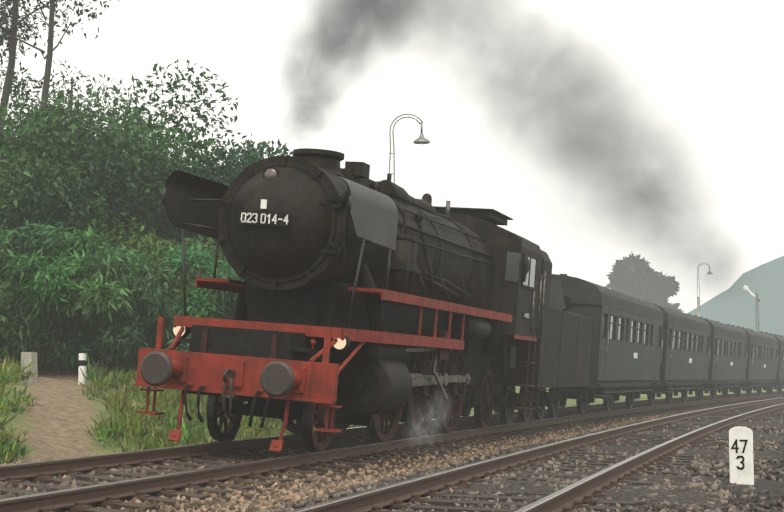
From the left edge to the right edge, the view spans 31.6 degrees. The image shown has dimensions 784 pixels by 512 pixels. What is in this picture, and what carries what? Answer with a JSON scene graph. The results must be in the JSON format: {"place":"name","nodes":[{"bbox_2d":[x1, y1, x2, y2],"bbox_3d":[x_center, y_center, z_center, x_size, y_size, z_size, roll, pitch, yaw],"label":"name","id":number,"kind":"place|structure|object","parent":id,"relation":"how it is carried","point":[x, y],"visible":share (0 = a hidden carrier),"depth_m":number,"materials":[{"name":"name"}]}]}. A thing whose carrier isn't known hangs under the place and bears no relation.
{"place":"outdoors","nodes":[
{"label":"outdoors","id":0,"kind":"place"},
{"bbox_2d":[0,391,783,511],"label":"track","id":1,"kind":"structure","parent":0,"point":[168,484],"depth_m":18.46,"materials":[{"name":"metal"}]},
{"bbox_2d":[135,148,541,451],"bbox_3d":[-0.227,0.875,24.756,3.300,4.660,13.450,3,-4,18],"label":"steam locomotive","id":2,"kind":"object","parent":1,"relation":"on","point":[363,299],"visible":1,"depth_m":20.53,"materials":[{"name":"metal"}]},
{"bbox_2d":[464,250,592,424],"bbox_3d":[2.986,1.943,34.955,3.180,4.330,7.700,3,-4,18],"label":"tender","id":3,"kind":"object","parent":1,"relation":"on","point":[563,349],"visible":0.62,"depth_m":32.83,"materials":[{"name":"black metal"}]},
{"bbox_2d":[0,369,783,511],"bbox_3d":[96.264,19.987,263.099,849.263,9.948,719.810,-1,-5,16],"label":"ground","id":4,"kind":"structure","parent":0,"point":[55,418],"depth_m":25.49,"materials":[{"name":"brown soil"}]},
{"bbox_2d":[0,352,86,383],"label":"marker posts","id":5,"kind":"object","parent":4,"relation":"on","point":[26,357],"visible":0.71,"depth_m":31.69,"materials":[{"name":"concrete"}]},
{"bbox_2d":[0,0,294,374],"bbox_3d":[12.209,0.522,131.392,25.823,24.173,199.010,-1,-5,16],"label":"tree","id":6,"kind":"object","parent":4,"relation":"on","point":[113,289],"depth_m":38.30,"materials":[{"name":"green plant"}]},
{"bbox_2d":[0,349,423,463],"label":"grass tufts","id":7,"kind":"object","parent":4,"relation":"on","point":[123,376],"visible":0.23,"depth_m":28.71,"materials":[{"name":"green plant"}]},
{"bbox_2d":[0,409,783,511],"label":"loose gravel","id":8,"kind":"structure","parent":4,"relation":"on","point":[291,497],"depth_m":16.14,"materials":[{"name":"gravel"}]},
{"bbox_2d":[388,114,429,182],"bbox_3d":[0.440,-0.007,46.695,1.704,9.683,0.569,0,-5,5],"label":"lamp post","id":9,"kind":"object","parent":4,"relation":"on","point":[421,139],"visible":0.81,"depth_m":46.96,"materials":[{"name":"metal"}]},
{"bbox_2d":[289,397,783,511],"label":"railway track","id":10,"kind":"structure","parent":4,"relation":"on","point":[581,493],"depth_m":16.10,"materials":[{"name":"metal"}]},
{"bbox_2d":[604,252,682,311],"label":"tree leaves","id":11,"kind":"object","parent":4,"relation":"on","point":[632,275],"visible":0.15,"depth_m":208.36,"materials":[{"name":"green plant"}]},
{"bbox_2d":[697,263,712,316],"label":"lamp post","id":12,"kind":"object","parent":4,"relation":"on","point":[698,300],"visible":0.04,"depth_m":120.35,"materials":[{"name":"metal"}]},
{"bbox_2d":[729,426,753,484],"bbox_3d":[3.945,2.351,15.656,0.260,0.840,0.207,-1,-5,13],"label":"kilometre stone","id":13,"kind":"object","parent":4,"relation":"on","point":[741,465],"visible":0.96,"depth_m":15.57,"materials":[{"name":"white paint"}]},
{"bbox_2d":[743,285,760,331],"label":"semaphore signal","id":14,"kind":"object","parent":4,"relation":"on","point":[745,287],"visible":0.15,"depth_m":191.00,"materials":[{"name":"white paint"}]},
{"bbox_2d":[0,0,783,313],"label":"sky","id":15,"kind":"structure","parent":0,"point":[606,131],"materials":[{"name":"white"}]},
{"bbox_2d":[533,274,663,414],"bbox_3d":[6.356,2.941,44.878,3.320,4.090,13.300,3,-4,19],"label":"coach","id":16,"kind":"object","parent":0,"point":[626,349],"visible":0.62,"depth_m":41.79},
{"bbox_2d":[612,301,710,405],"bbox_3d":[10.817,4.047,57.376,3.320,4.090,13.300,3,-4,20],"label":"coach","id":17,"kind":"object","parent":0,"point":[684,364],"visible":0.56,"depth_m":55.46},
{"bbox_2d":[688,314,747,400],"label":"coach","id":18,"kind":"object","parent":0,"point":[727,366],"visible":0.42,"depth_m":68.12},
{"bbox_2d":[687,256,783,336],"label":"hill","id":19,"kind":"structure","parent":0,"point":[734,304],"depth_m":1790.23,"materials":[{"name":"grey"}]},
{"bbox_2d":[709,324,777,396],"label":"coach","id":20,"kind":"object","parent":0,"point":[762,360],"visible":0.54,"depth_m":80.61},
{"bbox_2d":[745,331,783,394],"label":"coach","id":21,"kind":"object","parent":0,"point":[779,383],"visible":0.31,"depth_m":89.36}
]}

